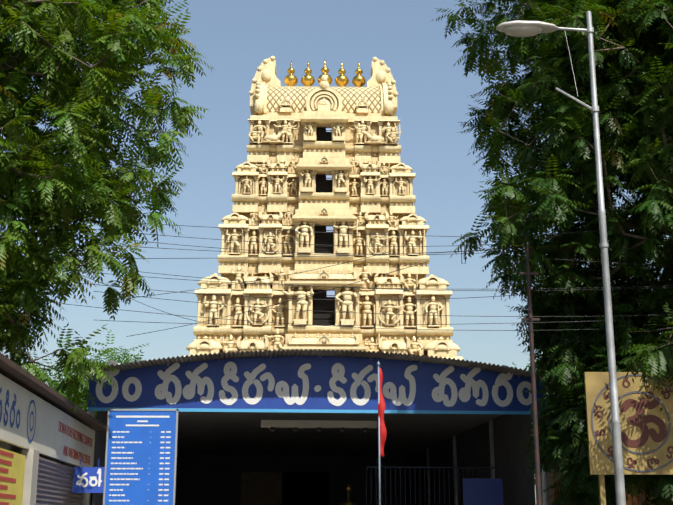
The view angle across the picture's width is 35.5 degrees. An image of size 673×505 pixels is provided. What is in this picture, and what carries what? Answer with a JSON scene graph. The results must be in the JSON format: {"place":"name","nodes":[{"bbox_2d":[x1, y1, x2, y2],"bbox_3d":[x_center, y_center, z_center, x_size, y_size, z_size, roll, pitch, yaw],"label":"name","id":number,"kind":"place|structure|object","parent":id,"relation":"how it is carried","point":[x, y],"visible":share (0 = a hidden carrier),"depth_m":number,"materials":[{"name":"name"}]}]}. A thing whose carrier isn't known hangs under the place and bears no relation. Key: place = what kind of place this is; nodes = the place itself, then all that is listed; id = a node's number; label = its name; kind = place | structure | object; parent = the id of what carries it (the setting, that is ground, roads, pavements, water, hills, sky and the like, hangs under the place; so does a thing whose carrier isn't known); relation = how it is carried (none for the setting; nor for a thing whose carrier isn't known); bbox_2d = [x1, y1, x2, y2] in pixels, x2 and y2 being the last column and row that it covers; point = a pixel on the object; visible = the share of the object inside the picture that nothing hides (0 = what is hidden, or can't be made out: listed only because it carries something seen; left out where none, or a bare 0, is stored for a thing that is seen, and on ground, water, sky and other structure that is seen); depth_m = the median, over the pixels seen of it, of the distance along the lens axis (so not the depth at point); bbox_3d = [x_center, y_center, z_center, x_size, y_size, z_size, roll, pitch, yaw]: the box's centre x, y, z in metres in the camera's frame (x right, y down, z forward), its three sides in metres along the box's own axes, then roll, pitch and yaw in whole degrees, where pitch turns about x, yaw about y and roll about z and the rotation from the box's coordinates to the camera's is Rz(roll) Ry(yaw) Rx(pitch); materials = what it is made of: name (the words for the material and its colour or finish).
{"place":"outdoors","nodes":[
{"label":"outdoors","id":0,"kind":"place"},
{"bbox_2d":[0,374,94,466],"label":"shop sign","id":1,"kind":"object","parent":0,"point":[50,440],"visible":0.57,"depth_m":15.10,"materials":[{"name":"white paint"}]},
{"bbox_2d":[0,448,25,504],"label":"yellow poster","id":2,"kind":"object","parent":1,"relation":"attached to","point":[16,471],"visible":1,"depth_m":13.39,"materials":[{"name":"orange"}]},
{"bbox_2d":[0,450,15,504],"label":"poster lettering","id":3,"kind":"object","parent":2,"relation":"attached to","point":[7,479],"visible":1,"depth_m":12.90},
{"bbox_2d":[0,387,35,442],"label":"sign lettering","id":4,"kind":"object","parent":1,"relation":"attached to","point":[13,409],"visible":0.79,"depth_m":13.29},
{"bbox_2d":[59,421,91,446],"bbox_3d":[-4.477,3.161,18.158,0.004,0.158,3.625,1,-15,-4],"label":"sign lettering","id":5,"kind":"object","parent":1,"relation":"attached to","point":[70,429],"visible":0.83,"depth_m":17.71,"materials":[{"name":"red paint"}]},
{"bbox_2d":[63,445,90,464],"bbox_3d":[-4.494,3.533,18.276,0.004,0.158,2.988,1,-15,-4],"label":"sign lettering","id":6,"kind":"object","parent":1,"relation":"attached to","point":[71,453],"visible":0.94,"depth_m":17.96,"materials":[{"name":"red paint"}]},
{"bbox_2d":[72,458,104,492],"bbox_3d":[-4.167,3.750,17.695,0.511,0.577,0.020,0,-15,-1],"label":"blue sign","id":7,"kind":"object","parent":1,"relation":"attached to","point":[90,471],"visible":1,"depth_m":17.67,"materials":[{"name":"blue metal"}]},
{"bbox_2d":[76,468,101,486],"bbox_3d":[-4.152,3.786,17.671,0.432,0.313,0.002,0,-15,-1],"label":"sign lettering","id":8,"kind":"object","parent":7,"relation":"attached to","point":[81,478],"visible":1,"depth_m":17.66},
{"bbox_2d":[0,353,106,430],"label":"roof edge","id":9,"kind":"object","parent":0,"point":[18,374],"depth_m":14.81,"materials":[{"name":"metal"}]},
{"bbox_2d":[35,329,148,438],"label":"tree","id":10,"kind":"object","parent":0,"point":[84,402],"depth_m":51.07,"materials":[{"name":"green plant"}]},
{"bbox_2d":[0,0,213,411],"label":"tree","id":11,"kind":"object","parent":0,"point":[85,169],"depth_m":16.67,"materials":[{"name":"green plant"}]},
{"bbox_2d":[240,457,383,504],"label":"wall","id":12,"kind":"structure","parent":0,"point":[262,488],"depth_m":40.55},
{"bbox_2d":[88,356,548,504],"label":"shed frame","id":13,"kind":"object","parent":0,"point":[543,478],"visible":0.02,"depth_m":26.17,"materials":[{"name":"metal"}]},
{"bbox_2d":[326,128,334,296],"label":"gopuram rear light","id":14,"kind":"object","parent":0,"point":[330,228],"visible":0.73,"depth_m":44.19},
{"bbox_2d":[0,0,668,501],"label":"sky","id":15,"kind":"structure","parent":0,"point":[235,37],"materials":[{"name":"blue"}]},
{"bbox_2d":[177,412,504,457],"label":"ceiling","id":16,"kind":"structure","parent":0,"point":[221,433],"depth_m":31.12,"materials":[{"name":"grey metal"}]},
{"bbox_2d":[341,483,356,504],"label":"brass lamp","id":17,"kind":"object","parent":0,"point":[348,488],"visible":1,"depth_m":29.63,"materials":[{"name":"brown metal"}]},
{"bbox_2d":[377,361,380,504],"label":"flag pole","id":18,"kind":"object","parent":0,"point":[378,365],"visible":1,"depth_m":20.58,"materials":[{"name":"silver metal"}]},
{"bbox_2d":[377,368,386,455],"bbox_3d":[0.900,3.141,20.740,0.169,1.731,0.134,0,-15,-1],"label":"flag","id":19,"kind":"object","parent":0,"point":[381,410],"visible":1,"depth_m":20.69,"materials":[{"name":"red fabric"}]},
{"bbox_2d":[430,0,672,504],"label":"tree","id":20,"kind":"object","parent":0,"point":[630,26],"depth_m":18.72,"materials":[{"name":"green plant"}]},
{"bbox_2d":[509,258,672,504],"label":"tree","id":21,"kind":"object","parent":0,"point":[564,459],"depth_m":18.65,"materials":[{"name":"green plant"}]},
{"label":"ground","id":22,"kind":"structure","parent":0,"visible":0},
{"bbox_2d":[0,441,75,467],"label":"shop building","id":23,"kind":"structure","parent":22,"relation":"on","point":[9,447],"depth_m":14.67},
{"bbox_2d":[21,449,89,504],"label":"shop pillars","id":24,"kind":"structure","parent":23,"relation":"attached to","point":[30,476],"depth_m":14.23,"materials":[{"name":"white paint"}]},
{"bbox_2d":[36,457,83,504],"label":"shop shutter","id":25,"kind":"object","parent":23,"relation":"attached to","point":[54,483],"visible":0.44,"depth_m":16.23,"materials":[{"name":"grey metal"}]},
{"bbox_2d":[103,409,178,504],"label":"sign frame","id":26,"kind":"object","parent":22,"relation":"on","point":[175,461],"visible":1,"depth_m":17.94,"materials":[{"name":"metal"}]},
{"bbox_2d":[105,411,175,504],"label":"price board","id":27,"kind":"object","parent":26,"relation":"in","point":[141,491],"visible":0.78,"depth_m":17.87,"materials":[{"name":"blue metal"}]},
{"bbox_2d":[109,416,170,500],"bbox_3d":[-3.329,3.962,17.748,0.995,2.402,0.001,0,-15,-1],"label":"notice board text","id":28,"kind":"object","parent":27,"relation":"attached to","point":[133,453],"visible":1,"depth_m":17.88},
{"bbox_2d":[92,411,535,504],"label":"shed side walls","id":29,"kind":"structure","parent":22,"relation":"on","point":[208,480],"depth_m":39.87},
{"bbox_2d":[88,356,544,414],"bbox_3d":[-0.325,2.692,21.464,9.284,1.150,0.588,0,-15,-1],"label":"banner","id":30,"kind":"object","parent":29,"relation":"attached to","point":[286,369],"visible":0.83,"depth_m":21.46,"materials":[{"name":"blue"}]},
{"bbox_2d":[87,407,539,414],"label":"sign border trim","id":31,"kind":"structure","parent":30,"relation":"attached to","point":[328,411],"depth_m":21.32,"materials":[{"name":"blue metal"}]},
{"bbox_2d":[96,360,531,406],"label":"banner letters","id":32,"kind":"object","parent":30,"relation":"attached to","point":[439,395],"visible":0.98,"depth_m":21.41,"materials":[{"name":"white paint"}]},
{"bbox_2d":[83,349,551,391],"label":"shed roof","id":33,"kind":"structure","parent":29,"relation":"on","point":[341,353],"depth_m":21.35,"materials":[{"name":"grey metal"}]},
{"bbox_2d":[261,420,376,428],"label":"shed beam","id":34,"kind":"structure","parent":29,"relation":"in","point":[314,424],"depth_m":23.45,"materials":[{"name":"grey metal"}]},
{"bbox_2d":[269,427,368,432],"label":"shed beam fittings","id":35,"kind":"object","parent":34,"relation":"attached to","point":[318,429],"visible":0.88,"depth_m":23.45,"materials":[{"name":"grey metal"}]},
{"bbox_2d":[462,478,502,504],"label":"blue panel","id":36,"kind":"object","parent":29,"relation":"attached to","point":[482,491],"visible":1,"depth_m":21.75,"materials":[{"name":"blue metal"}]},
{"bbox_2d":[184,56,462,504],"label":"temple tower","id":37,"kind":"structure","parent":22,"relation":"on","point":[290,157],"depth_m":43.94,"materials":[{"name":"beige stone"}]},
{"bbox_2d":[266,86,380,112],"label":"barrel roof","id":38,"kind":"structure","parent":37,"relation":"attached to","point":[296,96],"depth_m":47.43,"materials":[{"name":"beige stone"}]},
{"bbox_2d":[284,61,365,86],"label":"finials","id":39,"kind":"object","parent":37,"relation":"on","point":[341,79],"visible":0.75,"depth_m":49.38,"materials":[{"name":"gold metal"}]},
{"bbox_2d":[89,444,565,504],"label":"compound wall","id":40,"kind":"structure","parent":22,"relation":"on","point":[550,481],"depth_m":22.61,"materials":[{"name":"paint"}]},
{"bbox_2d":[366,466,501,504],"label":"metal railing","id":41,"kind":"object","parent":22,"relation":"on","point":[424,480],"visible":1,"depth_m":23.59,"materials":[{"name":"grey metal"}]},
{"bbox_2d":[556,11,625,504],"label":"lamp pole","id":42,"kind":"object","parent":22,"relation":"on","point":[616,431],"visible":1,"depth_m":14.88,"materials":[{"name":"silver metal"}]},
{"bbox_2d":[496,20,558,32],"bbox_3d":[2.881,-3.413,15.872,0.932,0.121,0.340,0,-15,-1],"label":"lamp head","id":43,"kind":"object","parent":42,"relation":"attached to","point":[547,27],"visible":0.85,"depth_m":15.75},
{"bbox_2d":[502,25,542,36],"bbox_3d":[2.807,-3.355,15.855,0.634,0.200,0.280,0,-15,-1],"label":"lamp lens","id":44,"kind":"object","parent":43,"relation":"attached to","point":[522,31],"visible":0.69,"depth_m":15.77,"materials":[{"name":"white plastic"}]},
{"bbox_2d":[554,475,672,504],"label":"bush","id":45,"kind":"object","parent":22,"relation":"on","point":[640,499],"depth_m":17.39,"materials":[{"name":"green plant"}]},
{"bbox_2d":[584,372,672,504],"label":"sign board","id":46,"kind":"object","parent":22,"relation":"on","point":[601,464],"visible":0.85,"depth_m":16.89,"materials":[{"name":"yellow metal"}]},
{"bbox_2d":[591,374,672,471],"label":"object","id":47,"kind":"object","parent":46,"relation":"attached to","point":[665,440],"visible":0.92,"depth_m":16.89,"materials":[{"name":"red paint"}]},
{"bbox_2d":[594,377,672,469],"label":"om emblem","id":48,"kind":"object","parent":46,"relation":"attached to","point":[641,422],"visible":0.85,"depth_m":16.91,"materials":[{"name":"red paint"}]},
{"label":"tree wood","id":49,"kind":"object","parent":22,"relation":"on","visible":0},
{"bbox_2d":[512,353,554,488],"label":"tree","id":50,"kind":"object","parent":49,"relation":"attached to","point":[532,415],"depth_m":54.28,"materials":[{"name":"green plant"}]},
{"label":"road","id":51,"kind":"structure","parent":0,"visible":0},
{"bbox_2d":[519,245,541,504],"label":"utility pole","id":52,"kind":"object","parent":51,"relation":"on","point":[527,273],"visible":1,"depth_m":17.52,"materials":[{"name":"paint"}]},
{"bbox_2d":[23,216,672,336],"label":"wires","id":53,"kind":"object","parent":52,"relation":"hanging from","point":[461,245],"visible":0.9,"depth_m":18.06,"materials":[{"name":"black"}]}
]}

